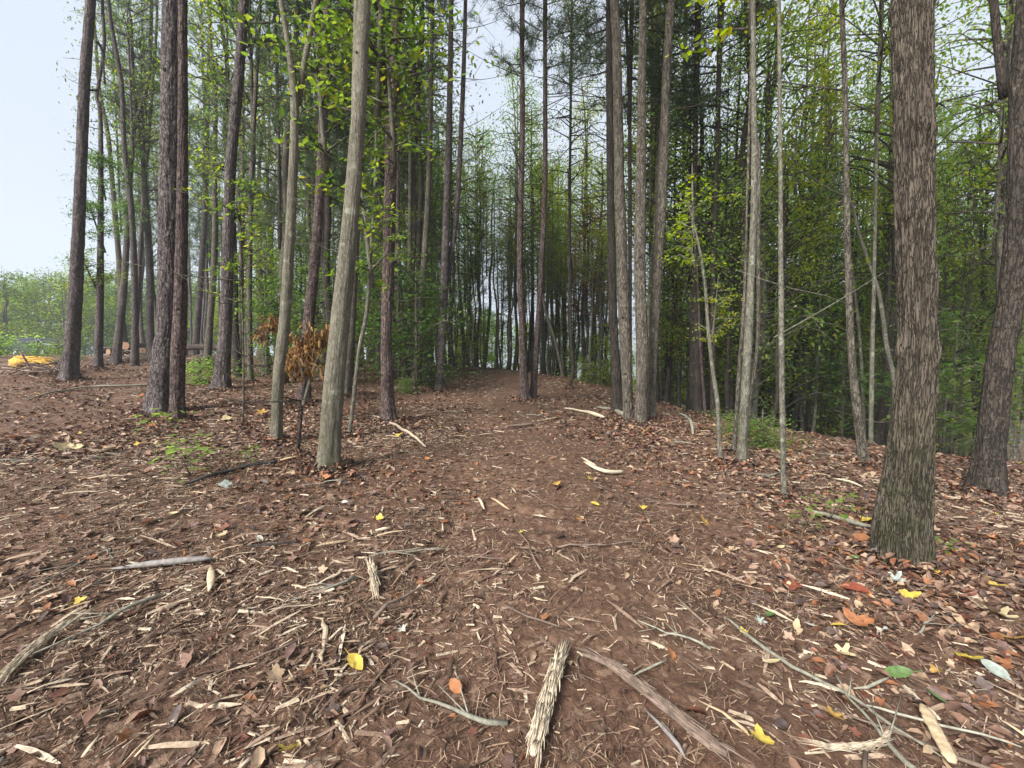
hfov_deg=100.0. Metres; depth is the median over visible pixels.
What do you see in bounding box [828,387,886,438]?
sapling
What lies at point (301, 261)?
forest tree
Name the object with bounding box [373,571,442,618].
fallen twig
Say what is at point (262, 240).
forest tree
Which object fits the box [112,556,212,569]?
fallen branch
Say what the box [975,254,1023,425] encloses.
forest tree
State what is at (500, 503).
wood splinter
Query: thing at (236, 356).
forest tree
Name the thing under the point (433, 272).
pine tree
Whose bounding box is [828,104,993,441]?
forest tree
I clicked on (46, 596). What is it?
wood splinter
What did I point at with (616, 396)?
pine tree
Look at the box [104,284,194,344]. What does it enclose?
broadleaf tree
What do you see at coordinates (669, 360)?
forest tree
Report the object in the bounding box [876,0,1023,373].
forest tree
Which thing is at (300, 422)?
dead sapling
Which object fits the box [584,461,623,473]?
fallen branch
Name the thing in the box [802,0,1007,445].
forest tree
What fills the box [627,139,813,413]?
forest tree
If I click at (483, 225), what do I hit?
forest tree
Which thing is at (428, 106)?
forest tree
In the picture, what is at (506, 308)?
forest tree
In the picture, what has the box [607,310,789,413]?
sapling
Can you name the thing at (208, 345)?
forest tree
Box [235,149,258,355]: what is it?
pine tree
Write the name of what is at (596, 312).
forest tree
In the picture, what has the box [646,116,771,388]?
forest tree
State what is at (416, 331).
sapling
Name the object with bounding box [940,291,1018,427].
broadleaf tree
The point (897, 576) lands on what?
fallen leaf
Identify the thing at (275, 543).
fallen branch
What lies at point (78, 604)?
wood splinter
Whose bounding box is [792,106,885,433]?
forest tree
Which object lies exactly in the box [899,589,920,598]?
fallen leaf
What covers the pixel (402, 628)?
fallen leaf
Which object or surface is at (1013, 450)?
forest tree
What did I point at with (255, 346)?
broadleaf tree
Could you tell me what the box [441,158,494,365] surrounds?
forest tree
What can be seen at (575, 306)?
forest tree
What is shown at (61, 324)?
broadleaf tree
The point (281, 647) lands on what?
twig
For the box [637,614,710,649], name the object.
fallen twig
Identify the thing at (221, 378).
pine tree
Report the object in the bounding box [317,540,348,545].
wood splinter
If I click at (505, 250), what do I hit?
forest tree
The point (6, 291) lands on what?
broadleaf tree
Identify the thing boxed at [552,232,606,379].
forest tree
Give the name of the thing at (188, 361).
brush pile
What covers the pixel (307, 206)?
forest tree
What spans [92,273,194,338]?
broadleaf tree
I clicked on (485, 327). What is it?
forest tree
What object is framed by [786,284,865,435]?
forest tree
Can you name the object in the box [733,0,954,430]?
forest tree
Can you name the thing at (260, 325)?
dead tree
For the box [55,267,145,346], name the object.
broadleaf tree
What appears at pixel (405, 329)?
sapling
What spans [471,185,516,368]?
forest tree
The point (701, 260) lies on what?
sapling
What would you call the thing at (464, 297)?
forest tree
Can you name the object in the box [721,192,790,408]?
forest tree
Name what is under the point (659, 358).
forest tree
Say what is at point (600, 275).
forest tree
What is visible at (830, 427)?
sapling
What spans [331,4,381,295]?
pine tree
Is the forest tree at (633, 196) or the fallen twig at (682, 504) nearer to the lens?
the fallen twig at (682, 504)
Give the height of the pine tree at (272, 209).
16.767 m
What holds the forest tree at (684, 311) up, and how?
on the ground
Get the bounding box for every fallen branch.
[0,604,105,683]
[28,384,147,399]
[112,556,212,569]
[181,460,277,485]
[245,541,302,545]
[373,415,425,446]
[503,603,561,627]
[505,423,533,427]
[564,407,604,417]
[576,646,774,767]
[581,457,596,465]
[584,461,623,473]
[597,406,622,414]
[634,659,666,675]
[645,709,684,757]
[673,591,712,629]
[679,413,693,433]
[723,615,942,757]
[804,509,870,526]
[833,478,862,486]
[853,676,890,688]
[866,704,1021,747]
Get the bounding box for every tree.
[0,266,64,354]
[0,267,89,338]
[0,269,65,338]
[0,271,114,354]
[0,272,92,354]
[0,273,90,345]
[0,277,21,349]
[27,266,115,354]
[35,270,145,353]
[35,283,92,354]
[38,290,93,353]
[39,270,115,354]
[45,0,156,369]
[53,0,158,356]
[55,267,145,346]
[56,2,210,362]
[57,0,105,380]
[57,0,198,365]
[73,0,193,363]
[81,281,154,341]
[81,283,156,345]
[92,46,159,331]
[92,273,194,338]
[92,287,145,345]
[94,0,161,359]
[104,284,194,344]
[108,136,156,342]
[110,75,158,343]
[117,58,199,238]
[129,288,216,354]
[130,0,258,365]
[133,74,159,246]
[140,0,177,415]
[142,278,209,351]
[145,177,158,278]
[146,0,299,377]
[150,152,196,251]
[151,92,201,354]
[159,101,245,343]
[168,0,188,421]
[187,0,498,436]
[187,278,231,355]
[188,0,302,357]
[188,0,339,383]
[188,2,230,355]
[188,134,223,324]
[188,152,221,354]
[188,203,220,354]
[188,290,271,355]
[189,0,348,383]
[189,175,220,300]
[191,0,309,390]
[195,134,224,323]
[204,7,281,358]
[209,180,223,323]
[209,213,304,364]
[213,295,238,347]
[215,1,345,367]
[215,4,330,349]
[218,143,257,331]
[218,201,254,326]
[220,54,304,348]
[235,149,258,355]
[238,210,294,355]
[238,240,303,362]
[238,289,271,355]
[246,231,272,319]
[246,250,298,374]
[249,84,305,335]
[253,155,279,351]
[254,0,375,402]
[255,0,489,396]
[258,0,341,304]
[258,0,407,328]
[261,0,384,329]
[262,245,299,314]
[263,93,334,280]
[268,155,370,324]
[269,0,318,444]
[270,220,320,327]
[274,55,346,364]
[274,165,307,355]
[275,112,332,254]
[294,199,307,288]
[296,258,331,331]
[297,12,381,367]
[297,96,314,219]
[298,0,403,374]
[303,138,342,266]
[310,2,400,369]
[316,0,370,473]
[329,13,382,363]
[329,136,347,242]
[330,157,412,370]
[330,188,338,287]
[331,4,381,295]
[332,0,436,372]
[332,170,377,359]
[336,185,433,379]
[338,1,481,292]
[347,0,462,424]
[350,1,499,382]
[359,219,429,340]
[368,0,481,379]
[368,12,479,333]
[372,16,460,359]
[373,27,468,320]
[388,0,483,383]
[394,226,463,369]
[404,77,444,366]
[405,156,473,361]
[406,159,468,370]
[407,118,461,363]
[424,100,511,366]
[430,178,450,316]
[431,108,486,364]
[434,0,509,391]
[436,155,467,363]
[439,251,480,360]
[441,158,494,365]
[442,115,516,365]
[446,300,494,365]
[446,306,499,365]
[447,263,500,363]
[447,264,460,349]
[448,186,474,365]
[448,263,465,365]
[450,125,509,366]
[453,185,485,361]
[453,250,489,366]
[454,269,470,365]
[456,0,580,400]
[456,237,488,366]
[462,171,496,342]
[462,171,506,366]
[465,310,514,368]
[466,205,493,365]
[468,306,505,363]
[469,158,501,368]
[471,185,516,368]
[476,260,525,360]
[477,314,506,366]
[482,41,552,369]
[482,80,589,304]
[482,156,536,343]
[484,237,515,368]
[486,181,537,339]
[487,180,534,369]
[487,233,531,369]
[488,0,605,398]
[489,215,534,369]
[489,261,530,344]
[493,95,566,371]
[493,268,512,367]
[498,233,525,368]
[501,228,514,367]
[501,321,538,369]
[503,166,541,369]
[503,322,551,371]
[504,240,538,337]
[504,271,527,369]
[505,161,580,373]
[508,163,564,287]
[515,156,581,375]
[516,0,625,386]
[519,316,577,377]
[523,152,577,374]
[523,185,574,375]
[523,250,537,371]
[523,261,536,353]
[524,163,589,373]
[526,153,566,369]
[528,228,555,373]
[530,238,560,374]
[534,258,579,375]
[535,185,603,357]
[535,187,573,370]
[535,246,576,369]
[535,261,607,362]
[542,291,564,376]
[545,231,582,376]
[546,163,590,377]
[547,142,627,378]
[547,152,647,383]
[547,193,632,380]
[549,0,654,410]
[549,226,574,375]
[550,75,606,380]
[550,239,598,361]
[551,257,567,375]
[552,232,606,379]
[559,187,616,380]
[560,0,706,347]
[560,296,604,364]
[563,265,579,356]
[567,235,579,343]
[573,226,615,380]
[573,250,617,384]
[577,223,617,382]
[577,331,634,385]
[578,43,809,409]
[579,222,633,367]
[581,166,633,367]
[582,0,713,351]
[582,6,714,347]
[584,1,740,400]
[585,316,609,378]
[588,166,633,385]
[588,284,608,356]
[589,289,608,355]
[590,220,634,337]
[594,1,707,349]
[598,97,678,310]
[603,240,608,385]
[610,0,633,420]
[612,0,733,419]
[620,0,774,413]
[625,0,759,407]
[626,114,733,404]
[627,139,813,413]
[627,195,683,334]
[632,203,685,401]
[632,244,700,393]
[632,268,707,404]
[632,292,684,400]
[632,342,635,390]
[632,342,685,409]
[633,191,703,405]
[634,0,647,425]
[634,142,763,365]
[634,333,682,391]
[636,0,791,416]
[646,0,845,421]
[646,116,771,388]
[647,262,685,402]
[659,224,728,409]
[659,291,725,390]
[662,0,894,422]
[666,0,802,454]
[667,212,705,378]
[668,169,853,422]
[668,196,768,412]
[670,150,777,418]
[674,267,726,395]
[675,24,787,417]
[692,0,937,463]
[696,261,706,415]
[698,80,829,295]
[705,0,767,462]
[706,176,775,416]
[707,92,807,389]
[721,132,867,427]
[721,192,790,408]
[729,0,888,429]
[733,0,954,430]
[737,243,809,416]
[744,0,995,445]
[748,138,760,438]
[755,166,828,406]
[758,262,790,420]
[758,344,786,426]
[759,92,878,431]
[759,220,876,429]
[767,178,863,432]
[767,241,788,424]
[767,267,843,430]
[771,114,872,432]
[771,283,827,419]
[771,374,846,425]
[772,301,839,421]
[776,122,886,432]
[786,108,938,439]
[786,201,827,430]
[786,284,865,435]
[790,339,843,432]
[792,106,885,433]
[797,89,993,408]
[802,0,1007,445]
[803,4,988,440]
[804,286,875,424]
[804,305,842,433]
[806,241,867,425]
[808,217,846,434]
[813,291,876,430]
[816,55,946,395]
[820,174,990,421]
[824,303,846,437]
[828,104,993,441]
[830,64,987,373]
[839,155,873,438]
[842,229,957,445]
[852,169,944,426]
[855,73,996,435]
[857,290,876,439]
[865,86,1023,455]
[867,0,1023,460]
[869,0,941,574]
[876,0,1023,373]
[935,136,993,452]
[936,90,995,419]
[936,136,1022,455]
[936,164,992,454]
[937,242,976,442]
[940,124,1013,445]
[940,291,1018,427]
[953,165,1023,393]
[954,136,1023,389]
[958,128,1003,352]
[960,0,1023,499]
[963,227,992,398]
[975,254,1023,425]
[986,272,1023,452]
[1011,329,1023,441]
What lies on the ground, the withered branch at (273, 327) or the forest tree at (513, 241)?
the forest tree at (513, 241)
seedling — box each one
[132,408,196,436]
[147,443,221,481]
[155,431,213,457]
[227,444,263,461]
[786,503,824,527]
[801,490,865,520]
[935,536,970,562]
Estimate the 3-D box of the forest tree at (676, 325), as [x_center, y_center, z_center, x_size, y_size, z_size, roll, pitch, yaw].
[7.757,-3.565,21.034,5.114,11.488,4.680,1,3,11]
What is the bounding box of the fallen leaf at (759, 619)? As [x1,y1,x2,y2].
[755,613,767,624]
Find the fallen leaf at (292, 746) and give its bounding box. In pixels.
[278,742,302,750]
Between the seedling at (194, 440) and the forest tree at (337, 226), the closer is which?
the seedling at (194, 440)
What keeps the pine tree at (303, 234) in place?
on the ground
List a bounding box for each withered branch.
[249,328,270,346]
[252,313,289,341]
[284,319,329,381]
[284,334,314,383]
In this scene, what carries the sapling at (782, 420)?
on the ground
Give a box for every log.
[8,354,56,367]
[106,349,145,355]
[122,342,146,349]
[139,348,146,353]
[186,344,216,349]
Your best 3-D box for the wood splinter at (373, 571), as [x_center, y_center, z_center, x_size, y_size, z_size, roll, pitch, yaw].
[-0.846,1.164,2.614,0.068,0.078,0.515,-1,3,-24]
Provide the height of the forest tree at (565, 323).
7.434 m
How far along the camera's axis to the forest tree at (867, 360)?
18.30 m
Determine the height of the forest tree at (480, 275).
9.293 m
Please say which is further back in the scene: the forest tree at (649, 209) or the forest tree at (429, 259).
the forest tree at (429, 259)
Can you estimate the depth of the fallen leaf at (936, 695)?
1.86 m
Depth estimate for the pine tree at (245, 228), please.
30.78 m
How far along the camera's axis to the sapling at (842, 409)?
11.97 m
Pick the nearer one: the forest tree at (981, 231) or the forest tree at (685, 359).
the forest tree at (981, 231)
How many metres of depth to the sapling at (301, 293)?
10.72 m
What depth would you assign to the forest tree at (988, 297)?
11.16 m
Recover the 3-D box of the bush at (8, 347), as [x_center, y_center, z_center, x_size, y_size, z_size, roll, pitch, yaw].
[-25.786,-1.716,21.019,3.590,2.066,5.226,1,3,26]
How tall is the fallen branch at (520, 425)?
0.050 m
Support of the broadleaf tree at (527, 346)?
on the ground
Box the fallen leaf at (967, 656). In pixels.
[954,652,984,661]
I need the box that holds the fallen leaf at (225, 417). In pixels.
[221,414,235,419]
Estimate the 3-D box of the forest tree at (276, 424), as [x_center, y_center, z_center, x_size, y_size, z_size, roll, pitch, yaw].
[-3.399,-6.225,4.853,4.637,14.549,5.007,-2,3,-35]
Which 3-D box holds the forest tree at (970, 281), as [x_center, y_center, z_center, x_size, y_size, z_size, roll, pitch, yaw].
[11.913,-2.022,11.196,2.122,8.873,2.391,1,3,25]
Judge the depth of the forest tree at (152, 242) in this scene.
20.05 m
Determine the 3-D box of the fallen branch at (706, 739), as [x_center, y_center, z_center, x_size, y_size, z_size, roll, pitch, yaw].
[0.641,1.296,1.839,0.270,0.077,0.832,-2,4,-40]
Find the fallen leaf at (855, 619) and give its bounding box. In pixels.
[838,607,873,625]
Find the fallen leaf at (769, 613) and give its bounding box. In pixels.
[765,611,774,616]
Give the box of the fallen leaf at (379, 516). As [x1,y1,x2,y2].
[376,513,383,519]
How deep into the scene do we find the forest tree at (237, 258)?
32.52 m
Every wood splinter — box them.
[31,592,61,603]
[61,598,97,610]
[81,735,99,757]
[134,733,155,756]
[138,580,155,588]
[207,567,214,591]
[256,596,283,600]
[280,452,316,460]
[305,651,313,668]
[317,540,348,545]
[319,647,325,660]
[321,620,327,647]
[364,554,380,598]
[375,527,390,530]
[375,530,405,536]
[477,497,484,508]
[490,497,509,509]
[568,569,586,582]
[699,700,748,735]
[789,722,898,754]
[799,680,837,690]
[919,702,957,763]
[942,757,951,767]
[1004,721,1023,735]
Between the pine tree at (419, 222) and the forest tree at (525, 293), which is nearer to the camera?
the pine tree at (419, 222)
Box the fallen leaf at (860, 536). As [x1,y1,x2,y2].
[854,533,868,540]
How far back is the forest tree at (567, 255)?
26.36 m
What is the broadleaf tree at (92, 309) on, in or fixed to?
on the ground
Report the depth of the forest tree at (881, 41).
7.78 m
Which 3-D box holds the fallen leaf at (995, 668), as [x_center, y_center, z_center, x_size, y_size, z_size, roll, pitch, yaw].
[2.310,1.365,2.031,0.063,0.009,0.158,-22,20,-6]
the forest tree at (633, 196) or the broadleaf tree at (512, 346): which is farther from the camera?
the broadleaf tree at (512, 346)
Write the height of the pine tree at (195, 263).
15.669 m
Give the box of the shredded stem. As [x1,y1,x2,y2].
[525,636,572,767]
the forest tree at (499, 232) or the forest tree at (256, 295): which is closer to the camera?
the forest tree at (499, 232)
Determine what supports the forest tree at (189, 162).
on the ground
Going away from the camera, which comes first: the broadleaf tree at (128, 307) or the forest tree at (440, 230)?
the forest tree at (440, 230)
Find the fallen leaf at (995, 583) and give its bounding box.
[986,581,1008,585]
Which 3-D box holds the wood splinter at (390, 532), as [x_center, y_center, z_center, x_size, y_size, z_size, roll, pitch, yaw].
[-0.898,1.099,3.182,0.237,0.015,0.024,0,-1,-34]
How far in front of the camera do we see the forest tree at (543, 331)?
21.95 m
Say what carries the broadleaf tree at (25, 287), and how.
on the ground
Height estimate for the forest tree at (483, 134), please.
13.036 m
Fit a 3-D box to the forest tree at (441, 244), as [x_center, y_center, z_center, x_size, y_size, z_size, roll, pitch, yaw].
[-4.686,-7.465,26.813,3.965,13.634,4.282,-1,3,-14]
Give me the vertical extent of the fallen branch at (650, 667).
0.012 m
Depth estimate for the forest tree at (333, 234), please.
15.45 m
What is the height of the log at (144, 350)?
0.326 m
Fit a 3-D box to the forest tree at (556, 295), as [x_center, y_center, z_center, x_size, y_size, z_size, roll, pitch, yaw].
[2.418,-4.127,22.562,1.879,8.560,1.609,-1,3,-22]
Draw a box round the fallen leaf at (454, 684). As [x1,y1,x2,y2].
[449,678,461,694]
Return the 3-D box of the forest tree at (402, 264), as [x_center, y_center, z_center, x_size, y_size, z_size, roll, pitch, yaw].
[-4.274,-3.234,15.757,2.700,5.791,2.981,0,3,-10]
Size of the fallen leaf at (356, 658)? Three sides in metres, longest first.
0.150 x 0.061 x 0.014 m
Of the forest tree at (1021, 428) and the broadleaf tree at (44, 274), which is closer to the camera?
the forest tree at (1021, 428)
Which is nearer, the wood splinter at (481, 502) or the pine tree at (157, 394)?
the wood splinter at (481, 502)
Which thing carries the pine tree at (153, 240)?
on the ground
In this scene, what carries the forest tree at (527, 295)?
on the ground
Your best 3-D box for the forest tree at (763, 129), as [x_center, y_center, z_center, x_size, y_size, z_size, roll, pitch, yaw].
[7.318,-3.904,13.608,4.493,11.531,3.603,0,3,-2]
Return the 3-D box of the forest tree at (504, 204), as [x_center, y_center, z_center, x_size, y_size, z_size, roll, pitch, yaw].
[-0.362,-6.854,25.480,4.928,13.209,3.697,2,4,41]
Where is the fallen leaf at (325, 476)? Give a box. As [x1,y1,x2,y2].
[317,473,334,482]
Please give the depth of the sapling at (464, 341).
17.81 m
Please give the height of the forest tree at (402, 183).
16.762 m
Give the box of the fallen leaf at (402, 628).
[397,623,406,631]
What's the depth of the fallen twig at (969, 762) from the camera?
1.64 m
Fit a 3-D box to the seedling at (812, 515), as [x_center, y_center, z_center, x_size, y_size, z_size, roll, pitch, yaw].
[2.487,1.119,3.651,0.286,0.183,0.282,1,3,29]
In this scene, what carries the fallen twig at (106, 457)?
on the ground
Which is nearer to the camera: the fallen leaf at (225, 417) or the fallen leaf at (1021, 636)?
the fallen leaf at (1021, 636)
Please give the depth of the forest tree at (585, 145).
19.55 m
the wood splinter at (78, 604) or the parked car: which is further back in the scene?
the parked car
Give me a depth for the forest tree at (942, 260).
12.49 m
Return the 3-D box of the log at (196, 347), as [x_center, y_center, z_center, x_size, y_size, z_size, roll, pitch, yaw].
[-13.595,-1.623,18.942,1.316,0.298,0.297,0,3,-4]
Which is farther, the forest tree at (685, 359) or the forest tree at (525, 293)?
the forest tree at (525, 293)
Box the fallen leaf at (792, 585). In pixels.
[781,579,801,589]
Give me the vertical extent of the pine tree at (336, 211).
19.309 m
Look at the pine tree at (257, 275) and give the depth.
21.14 m
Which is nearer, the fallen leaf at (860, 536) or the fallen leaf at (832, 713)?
the fallen leaf at (832, 713)
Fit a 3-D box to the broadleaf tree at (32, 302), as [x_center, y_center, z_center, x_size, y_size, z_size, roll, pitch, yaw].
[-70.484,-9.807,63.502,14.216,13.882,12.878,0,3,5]
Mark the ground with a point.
(620, 598)
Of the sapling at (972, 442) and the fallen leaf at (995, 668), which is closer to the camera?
the fallen leaf at (995, 668)
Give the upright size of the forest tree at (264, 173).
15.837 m
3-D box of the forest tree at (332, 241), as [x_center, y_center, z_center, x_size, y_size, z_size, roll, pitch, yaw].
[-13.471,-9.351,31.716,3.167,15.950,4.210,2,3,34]
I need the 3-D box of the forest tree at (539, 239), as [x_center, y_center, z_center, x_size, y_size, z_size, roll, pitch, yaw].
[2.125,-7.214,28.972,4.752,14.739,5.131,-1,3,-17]
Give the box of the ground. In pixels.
[0,354,1023,767]
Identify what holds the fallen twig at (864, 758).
on the ground
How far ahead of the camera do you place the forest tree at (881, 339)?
11.88 m
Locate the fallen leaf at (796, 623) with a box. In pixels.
[793,617,800,629]
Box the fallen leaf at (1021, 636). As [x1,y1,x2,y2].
[999,631,1023,638]
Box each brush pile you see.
[0,352,95,378]
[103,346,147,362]
[186,354,215,364]
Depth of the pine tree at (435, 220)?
18.91 m
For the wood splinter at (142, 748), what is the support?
on the ground
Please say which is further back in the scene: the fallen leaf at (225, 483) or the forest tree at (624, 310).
the forest tree at (624, 310)
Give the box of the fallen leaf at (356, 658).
[345,649,362,669]
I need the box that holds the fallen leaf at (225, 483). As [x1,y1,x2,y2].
[218,479,231,487]
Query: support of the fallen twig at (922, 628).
on the ground
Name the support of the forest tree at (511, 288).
on the ground
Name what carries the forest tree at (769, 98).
on the ground
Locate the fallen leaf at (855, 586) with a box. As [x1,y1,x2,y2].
[836,582,869,592]
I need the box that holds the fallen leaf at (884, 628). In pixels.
[875,626,889,631]
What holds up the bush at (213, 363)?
on the ground
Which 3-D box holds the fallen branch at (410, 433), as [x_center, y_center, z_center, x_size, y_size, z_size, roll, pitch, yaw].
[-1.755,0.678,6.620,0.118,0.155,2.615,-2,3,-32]
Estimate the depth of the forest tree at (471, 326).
23.42 m
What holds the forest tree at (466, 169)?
on the ground
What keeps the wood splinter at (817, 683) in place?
on the ground
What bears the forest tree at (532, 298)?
on the ground
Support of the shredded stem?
on the ground
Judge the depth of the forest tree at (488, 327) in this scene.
27.01 m
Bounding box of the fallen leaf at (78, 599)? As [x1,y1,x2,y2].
[71,596,86,603]
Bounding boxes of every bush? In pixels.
[0,328,54,354]
[0,332,48,356]
[0,337,34,354]
[13,341,60,355]
[24,337,87,354]
[44,342,104,360]
[186,354,240,384]
[188,354,232,375]
[395,375,431,393]
[402,362,455,387]
[552,356,610,384]
[702,408,756,435]
[702,409,820,457]
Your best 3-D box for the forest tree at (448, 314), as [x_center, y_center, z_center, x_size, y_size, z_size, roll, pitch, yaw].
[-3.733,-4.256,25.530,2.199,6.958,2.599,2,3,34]
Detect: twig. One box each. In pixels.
[0,459,36,461]
[31,555,89,585]
[31,593,163,654]
[86,452,133,457]
[90,544,124,556]
[167,482,210,494]
[249,632,302,660]
[277,575,354,604]
[304,477,342,485]
[370,547,445,555]
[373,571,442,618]
[394,665,507,726]
[456,554,507,564]
[516,528,541,570]
[522,489,556,507]
[558,537,639,548]
[563,647,600,685]
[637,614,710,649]
[641,494,672,518]
[643,495,697,505]
[662,438,691,443]
[745,472,777,478]
[775,500,819,507]
[788,750,867,767]
[808,450,845,456]
[825,553,935,587]
[830,687,993,767]
[833,671,916,767]
[916,607,954,635]
[938,521,1004,531]
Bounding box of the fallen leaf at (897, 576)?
[879,571,906,581]
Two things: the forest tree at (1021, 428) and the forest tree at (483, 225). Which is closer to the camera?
the forest tree at (1021, 428)
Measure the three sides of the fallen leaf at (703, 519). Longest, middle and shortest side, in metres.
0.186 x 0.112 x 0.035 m
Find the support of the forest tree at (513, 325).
on the ground
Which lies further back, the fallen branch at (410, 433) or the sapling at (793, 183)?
the sapling at (793, 183)
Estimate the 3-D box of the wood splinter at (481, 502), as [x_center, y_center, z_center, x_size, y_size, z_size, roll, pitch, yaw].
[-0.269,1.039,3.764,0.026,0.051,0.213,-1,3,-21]
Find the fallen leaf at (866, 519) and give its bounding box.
[860,516,871,521]
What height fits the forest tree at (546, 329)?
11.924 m
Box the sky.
[0,0,1019,380]
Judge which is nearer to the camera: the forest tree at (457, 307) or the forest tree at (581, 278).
the forest tree at (581, 278)
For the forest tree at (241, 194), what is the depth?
16.20 m
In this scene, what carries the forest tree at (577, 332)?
on the ground
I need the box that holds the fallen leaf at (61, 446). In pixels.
[53,435,83,451]
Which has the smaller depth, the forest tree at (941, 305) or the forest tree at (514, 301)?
the forest tree at (941, 305)
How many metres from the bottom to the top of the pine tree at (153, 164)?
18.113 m
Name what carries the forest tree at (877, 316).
on the ground
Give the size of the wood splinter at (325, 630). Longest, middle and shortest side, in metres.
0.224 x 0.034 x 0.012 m
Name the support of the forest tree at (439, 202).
on the ground
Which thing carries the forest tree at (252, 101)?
on the ground
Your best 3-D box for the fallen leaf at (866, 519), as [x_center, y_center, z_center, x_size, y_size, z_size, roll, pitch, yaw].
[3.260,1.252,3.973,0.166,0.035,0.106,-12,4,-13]
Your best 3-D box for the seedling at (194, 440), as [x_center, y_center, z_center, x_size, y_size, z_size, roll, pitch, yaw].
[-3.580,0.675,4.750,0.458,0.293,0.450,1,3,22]
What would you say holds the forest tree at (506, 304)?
on the ground
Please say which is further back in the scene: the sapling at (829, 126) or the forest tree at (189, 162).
the forest tree at (189, 162)
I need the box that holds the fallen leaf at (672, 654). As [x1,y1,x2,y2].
[666,645,675,660]
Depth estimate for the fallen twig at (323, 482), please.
4.09 m
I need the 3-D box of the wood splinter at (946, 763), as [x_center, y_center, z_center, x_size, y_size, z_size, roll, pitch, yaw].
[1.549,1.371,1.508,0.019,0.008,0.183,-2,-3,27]
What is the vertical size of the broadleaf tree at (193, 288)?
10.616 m
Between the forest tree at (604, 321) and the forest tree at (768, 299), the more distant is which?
the forest tree at (604, 321)
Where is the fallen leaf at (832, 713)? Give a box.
[823,706,844,719]
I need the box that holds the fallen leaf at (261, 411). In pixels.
[256,408,266,413]
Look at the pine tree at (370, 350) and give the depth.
20.15 m
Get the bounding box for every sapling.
[119,171,320,425]
[192,231,334,378]
[192,366,305,451]
[219,259,370,388]
[233,284,321,381]
[238,225,380,374]
[245,298,302,354]
[290,294,400,376]
[302,347,323,407]
[304,241,475,378]
[322,219,472,383]
[322,241,449,374]
[325,304,371,362]
[327,263,504,391]
[367,285,437,353]
[373,266,467,369]
[394,293,458,367]
[445,308,504,370]
[454,320,494,363]
[512,323,566,370]
[538,313,590,372]
[549,345,581,376]
[574,343,610,384]
[579,323,635,386]
[600,347,635,390]
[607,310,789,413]
[658,168,742,462]
[668,291,829,418]
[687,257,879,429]
[719,374,767,413]
[736,0,882,498]
[765,110,894,411]
[786,290,1023,437]
[786,332,894,439]
[789,58,865,431]
[804,383,868,437]
[819,406,867,439]
[827,360,954,444]
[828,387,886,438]
[864,369,981,424]
[865,365,1023,454]
[877,322,1023,454]
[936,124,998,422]
[943,396,971,456]
[954,415,972,455]
[954,430,975,457]
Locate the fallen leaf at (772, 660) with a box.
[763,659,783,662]
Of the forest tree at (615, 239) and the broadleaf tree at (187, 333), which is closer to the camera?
the forest tree at (615, 239)
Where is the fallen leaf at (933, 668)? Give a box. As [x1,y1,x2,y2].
[929,663,942,672]
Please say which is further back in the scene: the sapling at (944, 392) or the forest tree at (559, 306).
the forest tree at (559, 306)
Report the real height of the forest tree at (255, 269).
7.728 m
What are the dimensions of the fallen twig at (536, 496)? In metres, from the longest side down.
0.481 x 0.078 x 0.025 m
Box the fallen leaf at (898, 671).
[884,665,917,677]
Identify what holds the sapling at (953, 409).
on the ground
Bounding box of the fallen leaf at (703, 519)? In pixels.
[699,513,708,524]
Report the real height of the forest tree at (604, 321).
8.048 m
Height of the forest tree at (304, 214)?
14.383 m
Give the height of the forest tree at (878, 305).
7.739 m
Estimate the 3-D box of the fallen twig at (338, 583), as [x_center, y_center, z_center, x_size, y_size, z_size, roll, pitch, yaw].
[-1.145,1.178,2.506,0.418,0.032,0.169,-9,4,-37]
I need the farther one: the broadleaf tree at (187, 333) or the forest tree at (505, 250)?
the broadleaf tree at (187, 333)
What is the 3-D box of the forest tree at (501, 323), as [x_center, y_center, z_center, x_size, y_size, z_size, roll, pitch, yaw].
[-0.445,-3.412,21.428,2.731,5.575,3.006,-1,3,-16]
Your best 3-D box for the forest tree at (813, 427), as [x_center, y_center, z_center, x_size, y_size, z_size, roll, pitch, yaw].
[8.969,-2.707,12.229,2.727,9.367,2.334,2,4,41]
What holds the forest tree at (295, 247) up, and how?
on the ground
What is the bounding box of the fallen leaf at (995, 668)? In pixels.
[981,658,1020,686]
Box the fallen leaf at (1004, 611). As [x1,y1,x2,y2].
[982,602,1018,621]
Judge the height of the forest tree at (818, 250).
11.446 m
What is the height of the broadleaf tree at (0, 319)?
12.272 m
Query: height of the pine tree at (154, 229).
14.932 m
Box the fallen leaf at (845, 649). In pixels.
[826,643,855,655]
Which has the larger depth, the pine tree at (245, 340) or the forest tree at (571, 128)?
the pine tree at (245, 340)
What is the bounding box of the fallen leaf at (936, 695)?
[919,684,946,701]
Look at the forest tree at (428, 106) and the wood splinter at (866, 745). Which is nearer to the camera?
the wood splinter at (866, 745)
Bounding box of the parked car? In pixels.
[7,338,62,353]
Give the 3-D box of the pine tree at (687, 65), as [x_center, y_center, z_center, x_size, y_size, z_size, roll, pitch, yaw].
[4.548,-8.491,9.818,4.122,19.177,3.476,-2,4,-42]
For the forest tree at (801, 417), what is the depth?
11.66 m
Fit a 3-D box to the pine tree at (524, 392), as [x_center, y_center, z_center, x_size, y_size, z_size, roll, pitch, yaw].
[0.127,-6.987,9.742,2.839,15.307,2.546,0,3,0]

